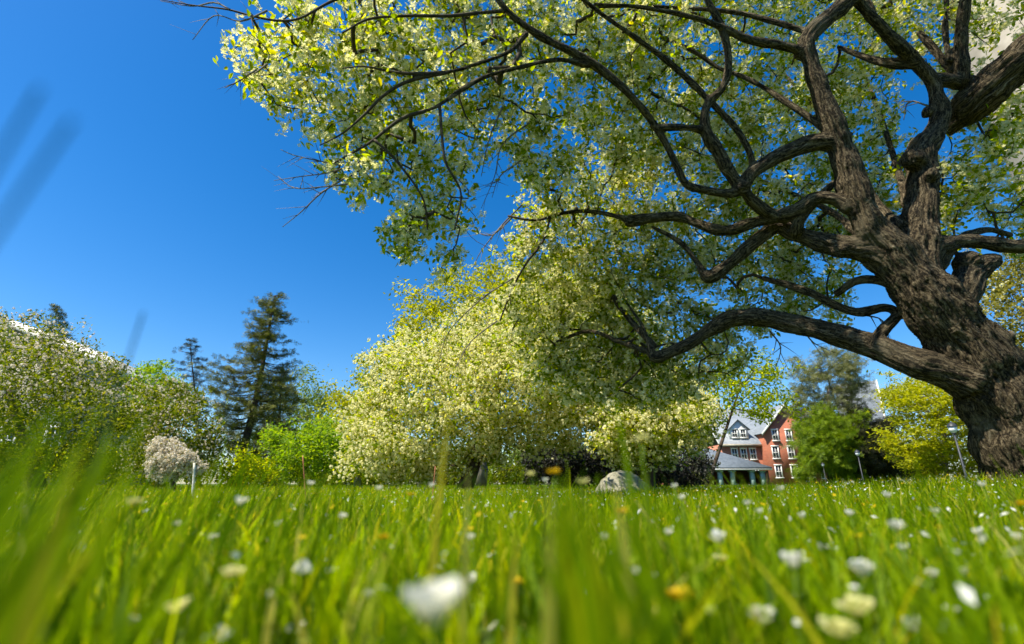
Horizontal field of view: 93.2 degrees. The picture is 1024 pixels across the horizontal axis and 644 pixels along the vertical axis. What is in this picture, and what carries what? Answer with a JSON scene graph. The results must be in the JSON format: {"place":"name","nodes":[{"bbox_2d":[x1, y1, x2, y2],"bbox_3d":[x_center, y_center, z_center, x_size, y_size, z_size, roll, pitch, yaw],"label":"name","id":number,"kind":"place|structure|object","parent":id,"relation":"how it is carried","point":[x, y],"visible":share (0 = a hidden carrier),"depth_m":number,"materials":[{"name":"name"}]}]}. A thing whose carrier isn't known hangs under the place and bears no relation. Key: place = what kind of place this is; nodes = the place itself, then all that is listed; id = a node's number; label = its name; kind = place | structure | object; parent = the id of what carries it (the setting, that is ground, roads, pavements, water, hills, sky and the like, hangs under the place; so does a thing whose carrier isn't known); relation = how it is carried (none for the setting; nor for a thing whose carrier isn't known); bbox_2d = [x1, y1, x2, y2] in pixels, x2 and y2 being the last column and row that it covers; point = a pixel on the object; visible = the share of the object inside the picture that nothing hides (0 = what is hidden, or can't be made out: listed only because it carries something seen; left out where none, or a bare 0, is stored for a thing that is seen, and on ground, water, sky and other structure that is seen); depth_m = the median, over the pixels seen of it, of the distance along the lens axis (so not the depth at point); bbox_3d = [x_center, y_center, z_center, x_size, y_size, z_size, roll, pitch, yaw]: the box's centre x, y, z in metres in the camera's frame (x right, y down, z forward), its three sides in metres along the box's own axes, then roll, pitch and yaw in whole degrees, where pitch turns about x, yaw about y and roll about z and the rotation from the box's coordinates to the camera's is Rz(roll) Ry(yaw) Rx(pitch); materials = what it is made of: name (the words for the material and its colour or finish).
{"place":"outdoors","nodes":[
{"label":"outdoors","id":0,"kind":"place"},
{"bbox_2d":[130,615,139,625],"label":"white flower","id":1,"kind":"object","parent":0,"point":[133,620],"visible":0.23,"depth_m":0.39,"materials":[{"name":"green plant"}]},
{"bbox_2d":[286,620,304,633],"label":"white flower","id":2,"kind":"object","parent":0,"point":[288,627],"visible":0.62,"depth_m":0.43,"materials":[{"name":"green plant"}]},
{"bbox_2d":[0,0,1023,483],"label":"sky","id":3,"kind":"structure","parent":0,"point":[159,201],"materials":[{"name":"blue"}]},
{"bbox_2d":[0,88,1023,643],"bbox_3d":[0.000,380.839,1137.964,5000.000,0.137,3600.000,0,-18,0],"label":"ground","id":4,"kind":"structure","parent":0,"point":[486,635],"depth_m":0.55,"materials":[{"name":"green plant"}]},
{"bbox_2d":[19,303,102,480],"bbox_3d":[-26.389,3.984,28.231,4.334,10.689,3.809,11,-21,-29],"label":"spruce tree","id":5,"kind":"object","parent":4,"relation":"on","point":[56,308],"visible":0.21,"depth_m":29.31,"materials":[{"name":"green plant"}]},
{"bbox_2d":[0,306,161,490],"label":"crabapple tree","id":6,"kind":"object","parent":4,"relation":"on","point":[16,353],"visible":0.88,"depth_m":7.77,"materials":[{"name":"green plant"}]},
{"bbox_2d":[0,321,162,485],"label":"pale roofed building","id":7,"kind":"structure","parent":4,"relation":"on","point":[17,330],"depth_m":34.85,"materials":[{"name":"beige"}]},
{"bbox_2d":[0,425,15,442],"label":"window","id":8,"kind":"structure","parent":7,"relation":"in","point":[7,436],"depth_m":33.64,"materials":[{"name":"glass"}]},
{"bbox_2d":[42,425,60,451],"bbox_3d":[-31.870,8.118,33.622,1.440,1.820,0.180,0,-19,0],"label":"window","id":9,"kind":"structure","parent":7,"relation":"in","point":[54,431],"depth_m":33.72,"materials":[{"name":"glass"}]},
{"bbox_2d":[117,497,142,584],"bbox_3d":[-0.354,0.226,0.434,0.015,0.129,0.015,10,-21,-28],"label":"flower","id":10,"kind":"object","parent":4,"relation":"on","point":[131,500],"visible":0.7,"depth_m":0.45,"materials":[{"name":"green plant"}]},
{"bbox_2d":[0,439,309,489],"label":"hedge","id":11,"kind":"object","parent":4,"relation":"on","point":[238,465],"visible":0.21,"depth_m":12.11,"materials":[{"name":"green plant"}]},
{"bbox_2d":[116,358,209,424],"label":"shade tree","id":12,"kind":"object","parent":4,"relation":"on","point":[148,370],"visible":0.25,"depth_m":25.85,"materials":[{"name":"green plant"}]},
{"bbox_2d":[103,371,237,488],"bbox_3d":[-8.040,2.477,11.316,4.417,2.774,2.499,-13,-22,34],"label":"crabapple tree","id":13,"kind":"object","parent":4,"relation":"on","point":[185,403],"visible":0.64,"depth_m":10.80,"materials":[{"name":"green plant"}]},
{"bbox_2d":[142,436,208,490],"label":"weeping cherry","id":14,"kind":"object","parent":4,"relation":"on","point":[174,453],"visible":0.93,"depth_m":5.46,"materials":[{"name":"white plant"}]},
{"bbox_2d":[164,596,190,643],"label":"cream flower","id":15,"kind":"object","parent":4,"relation":"on","point":[170,606],"visible":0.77,"depth_m":0.35,"materials":[{"name":"yellow plant"}]},
{"bbox_2d":[169,338,216,430],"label":"spruce tree","id":16,"kind":"object","parent":4,"relation":"on","point":[193,372],"visible":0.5,"depth_m":30.63,"materials":[{"name":"green plant"}]},
{"bbox_2d":[191,463,195,493],"bbox_3d":[-1.869,0.962,2.841,0.055,0.262,0.018,0,-18,0],"label":"marker stake","id":17,"kind":"object","parent":4,"relation":"on","point":[193,476],"visible":0.41,"depth_m":2.85,"materials":[{"name":"wood"}]},
{"bbox_2d":[199,534,218,586],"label":"white flower","id":18,"kind":"object","parent":4,"relation":"on","point":[211,536],"visible":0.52,"depth_m":0.57,"materials":[{"name":"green plant"}]},
{"bbox_2d":[202,624,231,639],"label":"white flower","id":19,"kind":"object","parent":4,"relation":"on","point":[222,627],"visible":0.33,"depth_m":0.36,"materials":[{"name":"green plant"}]},
{"bbox_2d":[220,566,243,612],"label":"cream flower","id":20,"kind":"object","parent":4,"relation":"on","point":[231,570],"visible":0.86,"depth_m":0.38,"materials":[{"name":"beige plant"}]},
{"bbox_2d":[224,496,248,589],"bbox_3d":[-0.292,0.249,0.501,0.021,0.129,0.012,-11,-21,29],"label":"white flower","id":21,"kind":"object","parent":4,"relation":"on","point":[239,500],"visible":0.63,"depth_m":0.51,"materials":[{"name":"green plant"}]},
{"bbox_2d":[186,291,302,485],"bbox_3d":[-11.745,2.828,22.306,4.892,9.120,4.361,0,-18,0],"label":"pine tree","id":22,"kind":"object","parent":4,"relation":"on","point":[254,416],"visible":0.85,"depth_m":21.85,"materials":[{"name":"green plant"}]},
{"bbox_2d":[248,368,307,486],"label":"pine tree","id":23,"kind":"object","parent":4,"relation":"on","point":[292,403],"visible":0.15,"depth_m":26.76,"materials":[{"name":"green plant"}]},
{"bbox_2d":[293,559,311,643],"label":"white flower","id":24,"kind":"object","parent":4,"relation":"on","point":[298,568],"visible":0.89,"depth_m":0.43,"materials":[{"name":"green plant"}]},
{"bbox_2d":[246,406,359,487],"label":"maple tree","id":25,"kind":"object","parent":4,"relation":"on","point":[309,438],"visible":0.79,"depth_m":12.68,"materials":[{"name":"green plant"}]},
{"bbox_2d":[278,361,333,467],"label":"shade tree","id":26,"kind":"object","parent":4,"relation":"on","point":[318,401],"visible":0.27,"depth_m":33.32,"materials":[{"name":"green plant"}]},
{"bbox_2d":[300,480,313,545],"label":"white flower","id":27,"kind":"object","parent":4,"relation":"on","point":[310,483],"visible":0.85,"depth_m":0.81,"materials":[{"name":"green plant"}]},
{"bbox_2d":[334,513,346,552],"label":"white flower","id":28,"kind":"object","parent":4,"relation":"on","point":[342,515],"visible":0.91,"depth_m":0.64,"materials":[{"name":"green plant"}]},
{"bbox_2d":[309,369,410,486],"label":"shade tree","id":29,"kind":"object","parent":4,"relation":"on","point":[339,399],"visible":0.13,"depth_m":18.37,"materials":[{"name":"green plant"}]},
{"bbox_2d":[364,589,377,632],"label":"white flower","id":30,"kind":"object","parent":4,"relation":"on","point":[366,593],"visible":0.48,"depth_m":0.43,"materials":[{"name":"green plant"}]},
{"bbox_2d":[372,485,382,537],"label":"white flower","id":31,"kind":"object","parent":4,"relation":"on","point":[379,487],"visible":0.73,"depth_m":0.77,"materials":[{"name":"green plant"}]},
{"bbox_2d":[376,534,388,621],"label":"yellow flower","id":32,"kind":"object","parent":4,"relation":"on","point":[383,536],"visible":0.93,"depth_m":0.53,"materials":[{"name":"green plant"}]},
{"bbox_2d":[426,483,434,554],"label":"white flower","id":33,"kind":"object","parent":4,"relation":"on","point":[431,485],"visible":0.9,"depth_m":0.80,"materials":[{"name":"green plant"}]},
{"bbox_2d":[403,576,463,643],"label":"white flower","id":34,"kind":"object","parent":4,"relation":"on","point":[432,602],"visible":1,"depth_m":0.18,"materials":[{"name":"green plant"}]},
{"bbox_2d":[311,457,587,486],"bbox_3d":[-3.644,9.050,28.677,17.262,2.121,3.069,0,-18,0],"label":"hedge","id":35,"kind":"object","parent":4,"relation":"on","point":[508,470],"visible":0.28,"depth_m":28.21,"materials":[{"name":"green plant"}]},
{"bbox_2d":[383,256,547,487],"bbox_3d":[-1.011,1.231,15.528,6.331,7.820,5.286,-9,-20,25],"label":"shade tree","id":36,"kind":"object","parent":4,"relation":"on","point":[434,309],"visible":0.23,"depth_m":15.56,"materials":[{"name":"green plant"}]},
{"bbox_2d":[467,572,475,593],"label":"white flower","id":37,"kind":"object","parent":4,"relation":"on","point":[471,578],"visible":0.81,"depth_m":0.46,"materials":[{"name":"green plant"}]},
{"bbox_2d":[468,533,474,547],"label":"white flower","id":38,"kind":"object","parent":4,"relation":"on","point":[469,537],"visible":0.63,"depth_m":0.57,"materials":[{"name":"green plant"}]},
{"bbox_2d":[222,438,720,485],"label":"hedge","id":39,"kind":"object","parent":4,"relation":"on","point":[517,451],"visible":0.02,"depth_m":42.33,"materials":[{"name":"green plant"}]},
{"bbox_2d":[327,268,696,489],"bbox_3d":[0.081,0.811,9.282,7.066,4.718,4.121,0,-18,0],"label":"crabapple tree","id":40,"kind":"object","parent":4,"relation":"on","point":[400,367],"visible":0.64,"depth_m":8.17,"materials":[{"name":"green plant"}]},
{"bbox_2d":[0,393,1023,643],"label":"tall grass","id":41,"kind":"structure","parent":4,"relation":"on","point":[590,609],"depth_m":0.25,"materials":[{"name":"green plant"}]},
{"bbox_2d":[507,576,522,611],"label":"yellow flower","id":42,"kind":"object","parent":4,"relation":"on","point":[518,580],"visible":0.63,"depth_m":0.49,"materials":[{"name":"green plant"}]},
{"bbox_2d":[16,472,1022,629],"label":"fallen petals","id":43,"kind":"object","parent":4,"relation":"on","point":[967,594],"visible":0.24,"depth_m":0.80,"materials":[{"name":"white plant"}]},
{"bbox_2d":[27,472,1021,555],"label":"tiny yellow flowers","id":44,"kind":"object","parent":4,"relation":"on","point":[479,513],"visible":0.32,"depth_m":1.72,"materials":[{"name":"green plant"}]},
{"bbox_2d":[527,471,541,564],"bbox_3d":[0.027,0.261,0.582,0.021,0.156,0.014,3,-19,-9],"label":"yellow flower","id":45,"kind":"object","parent":4,"relation":"on","point":[530,473],"visible":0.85,"depth_m":0.60,"materials":[{"name":"beige plant"}]},
{"bbox_2d":[542,478,547,530],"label":"white flower","id":46,"kind":"object","parent":4,"relation":"on","point":[545,480],"visible":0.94,"depth_m":0.83,"materials":[{"name":"green plant"}]},
{"bbox_2d":[546,468,559,525],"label":"yellow flower","id":47,"kind":"object","parent":4,"relation":"on","point":[556,470],"visible":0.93,"depth_m":0.49,"materials":[{"name":"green plant"}]},
{"bbox_2d":[576,478,588,497],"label":"yellow flower","id":48,"kind":"object","parent":4,"relation":"on","point":[585,480],"visible":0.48,"depth_m":0.49,"materials":[{"name":"beige plant"}]},
{"bbox_2d":[162,0,1023,485],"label":"shade tree","id":49,"kind":"object","parent":4,"relation":"on","point":[968,356],"visible":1,"depth_m":4.19,"materials":[{"name":"green plant"}]},
{"bbox_2d":[516,434,720,489],"bbox_3d":[2.601,3.289,11.494,5.069,1.609,2.421,0,-18,0],"label":"shrub row","id":50,"kind":"object","parent":4,"relation":"on","point":[685,476],"visible":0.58,"depth_m":10.99,"materials":[{"name":"green plant"}]},
{"bbox_2d":[613,507,628,549],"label":"yellow flower","id":51,"kind":"object","parent":4,"relation":"on","point":[623,510],"visible":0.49,"depth_m":0.53,"materials":[{"name":"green plant"}]},
{"bbox_2d":[595,470,649,494],"bbox_3d":[1.297,1.927,5.671,0.680,0.364,0.558,0,-18,0],"label":"boulder","id":52,"kind":"object","parent":4,"relation":"on","point":[612,479],"visible":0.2,"depth_m":5.57,"materials":[{"name":"stone"}]},
{"bbox_2d":[635,434,650,557],"bbox_3d":[0.121,0.193,0.425,0.013,0.184,0.014,0,-18,0],"label":"seed head","id":53,"kind":"object","parent":4,"relation":"on","point":[641,438],"visible":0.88,"depth_m":0.44},
{"bbox_2d":[566,368,730,488],"bbox_3d":[2.297,1.605,7.940,2.436,2.289,2.944,-8,-20,24],"label":"crabapple tree","id":54,"kind":"object","parent":4,"relation":"on","point":[666,438],"visible":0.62,"depth_m":7.26,"materials":[{"name":"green plant"}]},
{"bbox_2d":[664,528,675,609],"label":"white flower","id":55,"kind":"object","parent":4,"relation":"on","point":[668,531],"visible":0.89,"depth_m":0.59,"materials":[{"name":"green plant"}]},
{"bbox_2d":[671,483,677,505],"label":"white flower","id":56,"kind":"object","parent":4,"relation":"on","point":[674,485],"visible":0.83,"depth_m":0.79,"materials":[{"name":"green plant"}]},
{"bbox_2d":[667,585,696,626],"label":"flower","id":57,"kind":"object","parent":4,"relation":"on","point":[675,593],"visible":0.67,"depth_m":0.35,"materials":[{"name":"yellow plant"}]},
{"bbox_2d":[678,495,687,555],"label":"white flower","id":58,"kind":"object","parent":4,"relation":"on","point":[681,497],"visible":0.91,"depth_m":0.72,"materials":[{"name":"green plant"}]},
{"bbox_2d":[659,445,771,484],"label":"brick pavilion","id":59,"kind":"structure","parent":4,"relation":"on","point":[730,465],"depth_m":55.79,"materials":[{"name":"grey"}]},
{"bbox_2d":[709,529,724,604],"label":"white flower","id":60,"kind":"object","parent":4,"relation":"on","point":[717,536],"visible":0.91,"depth_m":0.48,"materials":[{"name":"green plant"}]},
{"bbox_2d":[713,554,733,610],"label":"white flower","id":61,"kind":"object","parent":4,"relation":"on","point":[720,557],"visible":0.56,"depth_m":0.53,"materials":[{"name":"beige plant"}]},
{"bbox_2d":[682,346,816,486],"bbox_3d":[6.292,2.392,12.826,3.799,3.925,3.038,0,-18,0],"label":"shade tree","id":62,"kind":"object","parent":4,"relation":"on","point":[768,372],"visible":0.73,"depth_m":12.73,"materials":[{"name":"green plant"}]},
{"bbox_2d":[743,500,757,572],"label":"white flower","id":63,"kind":"object","parent":4,"relation":"on","point":[746,502],"visible":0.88,"depth_m":0.70,"materials":[{"name":"green plant"}]},
{"bbox_2d":[747,606,774,643],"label":"white flower","id":64,"kind":"object","parent":4,"relation":"on","point":[760,619],"visible":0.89,"depth_m":0.37,"materials":[{"name":"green plant"}]},
{"bbox_2d":[708,404,826,484],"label":"brick hall","id":65,"kind":"structure","parent":4,"relation":"on","point":[747,439],"depth_m":78.62,"materials":[{"name":"brick"}]},
{"bbox_2d":[730,448,738,456],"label":"window","id":66,"kind":"structure","parent":65,"relation":"in","point":[734,451],"depth_m":78.80,"materials":[{"name":"grey glass"}]},
{"bbox_2d":[731,428,738,437],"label":"window","id":67,"kind":"structure","parent":65,"relation":"in","point":[734,431],"depth_m":79.98,"materials":[{"name":"white glass"}]},
{"bbox_2d":[739,428,747,437],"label":"window","id":68,"kind":"structure","parent":65,"relation":"in","point":[743,434],"depth_m":79.92,"materials":[{"name":"white glass"}]},
{"bbox_2d":[739,448,748,459],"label":"window","id":69,"kind":"structure","parent":65,"relation":"in","point":[743,451],"depth_m":78.72,"materials":[{"name":"white glass"}]},
{"bbox_2d":[749,448,757,459],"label":"window","id":70,"kind":"structure","parent":65,"relation":"in","point":[753,455],"depth_m":78.70,"materials":[{"name":"white glass"}]},
{"bbox_2d":[770,429,779,440],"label":"window","id":71,"kind":"structure","parent":65,"relation":"in","point":[775,436],"depth_m":78.16,"materials":[{"name":"white glass"}]},
{"bbox_2d":[770,445,780,458],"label":"window","id":72,"kind":"structure","parent":65,"relation":"in","point":[775,448],"depth_m":77.33,"materials":[{"name":"white glass"}]},
{"bbox_2d":[774,464,784,478],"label":"window","id":73,"kind":"structure","parent":65,"relation":"in","point":[778,467],"depth_m":76.39,"materials":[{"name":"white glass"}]},
{"bbox_2d":[784,429,792,440],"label":"window","id":74,"kind":"structure","parent":65,"relation":"in","point":[788,434],"depth_m":78.21,"materials":[{"name":"white glass"}]},
{"bbox_2d":[786,445,794,458],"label":"window","id":75,"kind":"structure","parent":65,"relation":"in","point":[791,453],"depth_m":77.29,"materials":[{"name":"white glass"}]},
{"bbox_2d":[777,486,793,550],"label":"white flower","id":76,"kind":"object","parent":4,"relation":"on","point":[779,488],"visible":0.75,"depth_m":0.77,"materials":[{"name":"green plant"}]},
{"bbox_2d":[780,551,805,643],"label":"white flower","id":77,"kind":"object","parent":4,"relation":"on","point":[791,559],"visible":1,"depth_m":0.36,"materials":[{"name":"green plant"}]},
{"bbox_2d":[799,512,816,588],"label":"white flower","id":78,"kind":"object","parent":4,"relation":"on","point":[802,514],"visible":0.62,"depth_m":0.64,"materials":[{"name":"green plant"}]},
{"bbox_2d":[785,400,871,483],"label":"yew tree","id":79,"kind":"object","parent":4,"relation":"on","point":[825,436],"visible":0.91,"depth_m":52.99,"materials":[{"name":"green plant"}]},
{"bbox_2d":[779,344,877,482],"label":"hemlock tree","id":80,"kind":"object","parent":4,"relation":"on","point":[853,384],"visible":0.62,"depth_m":59.07,"materials":[{"name":"green plant"}]},
{"bbox_2d":[818,616,857,643],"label":"cream flower","id":81,"kind":"object","parent":4,"relation":"on","point":[834,626],"visible":0.84,"depth_m":0.30,"materials":[{"name":"beige plant"}]},
{"bbox_2d":[844,510,862,555],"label":"white flower","id":82,"kind":"object","parent":4,"relation":"on","point":[849,512],"visible":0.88,"depth_m":0.65,"materials":[{"name":"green plant"}]},
{"bbox_2d":[835,594,873,643],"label":"cream flower","id":83,"kind":"object","parent":4,"relation":"on","point":[854,608],"visible":0.94,"depth_m":0.31,"materials":[{"name":"beige plant"}]},
{"bbox_2d":[854,450,863,482],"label":"street lamp","id":84,"kind":"object","parent":4,"relation":"on","point":[857,452],"visible":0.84,"depth_m":48.15,"materials":[{"name":"black metal"}]},
{"bbox_2d":[848,559,873,642],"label":"white flower","id":85,"kind":"object","parent":4,"relation":"on","point":[862,568],"visible":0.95,"depth_m":0.38,"materials":[{"name":"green plant"}]},
{"bbox_2d":[835,381,897,484],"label":"brick gable building","id":86,"kind":"structure","parent":4,"relation":"on","point":[870,404],"depth_m":68.49,"materials":[{"name":"stone"}]},
{"bbox_2d":[883,492,899,543],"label":"white flower","id":87,"kind":"object","parent":4,"relation":"on","point":[887,494],"visible":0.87,"depth_m":0.74,"materials":[{"name":"green plant"}]},
{"bbox_2d":[836,401,951,482],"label":"yew tree","id":88,"kind":"object","parent":4,"relation":"on","point":[878,464],"visible":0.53,"depth_m":53.36,"materials":[{"name":"green plant"}]},
{"bbox_2d":[885,520,917,577],"bbox_3d":[0.402,0.258,0.492,0.017,0.105,0.017,0,-18,0],"label":"white flower","id":89,"kind":"object","parent":4,"relation":"on","point":[895,525],"visible":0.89,"depth_m":0.50,"materials":[{"name":"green plant"}]},
{"bbox_2d":[896,544,908,566],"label":"white flower","id":90,"kind":"object","parent":4,"relation":"on","point":[900,546],"visible":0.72,"depth_m":0.54,"materials":[{"name":"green plant"}]},
{"bbox_2d":[903,616,921,642],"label":"white flower","id":91,"kind":"object","parent":4,"relation":"on","point":[906,621],"visible":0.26,"depth_m":0.38,"materials":[{"name":"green plant"}]},
{"bbox_2d":[863,369,978,481],"bbox_3d":[28.219,6.628,31.453,13.317,7.898,6.970,10,-21,-28],"label":"maple tree","id":92,"kind":"object","parent":4,"relation":"on","point":[924,448],"visible":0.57,"depth_m":29.78,"materials":[{"name":"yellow plant"}]},
{"bbox_2d":[924,568,937,592],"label":"white flower","id":93,"kind":"object","parent":4,"relation":"on","point":[935,572],"visible":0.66,"depth_m":0.47,"materials":[{"name":"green plant"}]},
{"bbox_2d":[929,508,959,566],"bbox_3d":[0.587,0.309,0.651,0.010,0.109,0.017,12,-22,-33],"label":"white flower","id":94,"kind":"object","parent":4,"relation":"on","point":[935,509],"visible":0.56,"depth_m":0.67,"materials":[{"name":"green plant"}]},
{"bbox_2d":[943,604,962,625],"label":"white flower","id":95,"kind":"object","parent":4,"relation":"on","point":[959,622],"visible":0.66,"depth_m":0.40,"materials":[{"name":"green plant"}]},
{"bbox_2d":[946,422,967,478],"bbox_3d":[21.465,6.314,23.195,0.444,3.026,0.444,0,-18,0],"label":"street lamp","id":96,"kind":"object","parent":4,"relation":"on","point":[952,427],"visible":0.92,"depth_m":23.41,"materials":[{"name":"black metal"}]},
{"bbox_2d":[971,527,986,574],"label":"white flower","id":97,"kind":"object","parent":4,"relation":"on","point":[977,531],"visible":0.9,"depth_m":0.59,"materials":[{"name":"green plant"}]},
{"bbox_2d":[953,0,1023,198],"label":"stone building","id":98,"kind":"structure","parent":4,"relation":"on","point":[1005,41],"depth_m":35.83,"materials":[{"name":"stone"}]},
{"bbox_2d":[977,481,1004,555],"bbox_3d":[0.783,0.335,0.785,0.012,0.146,0.012,0,-18,0],"label":"white flower","id":99,"kind":"object","parent":4,"relation":"on","point":[982,484],"visible":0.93,"depth_m":0.80,"materials":[{"name":"green plant"}]},
{"bbox_2d":[979,236,1023,350],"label":"shade tree","id":100,"kind":"object","parent":4,"relation":"on","point":[1003,284],"visible":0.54,"depth_m":7.78,"materials":[{"name":"green plant"}]},
{"bbox_2d":[1010,533,1023,559],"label":"white flower","id":101,"kind":"object","parent":4,"relation":"on","point":[1014,536],"visible":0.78,"depth_m":0.57,"materials":[{"name":"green plant"}]},
{"bbox_2d":[1014,499,1023,504],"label":"yellow flower","id":102,"kind":"object","parent":4,"relation":"on","point":[1020,502],"visible":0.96,"depth_m":0.56,"materials":[{"name":"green plant"}]}
]}

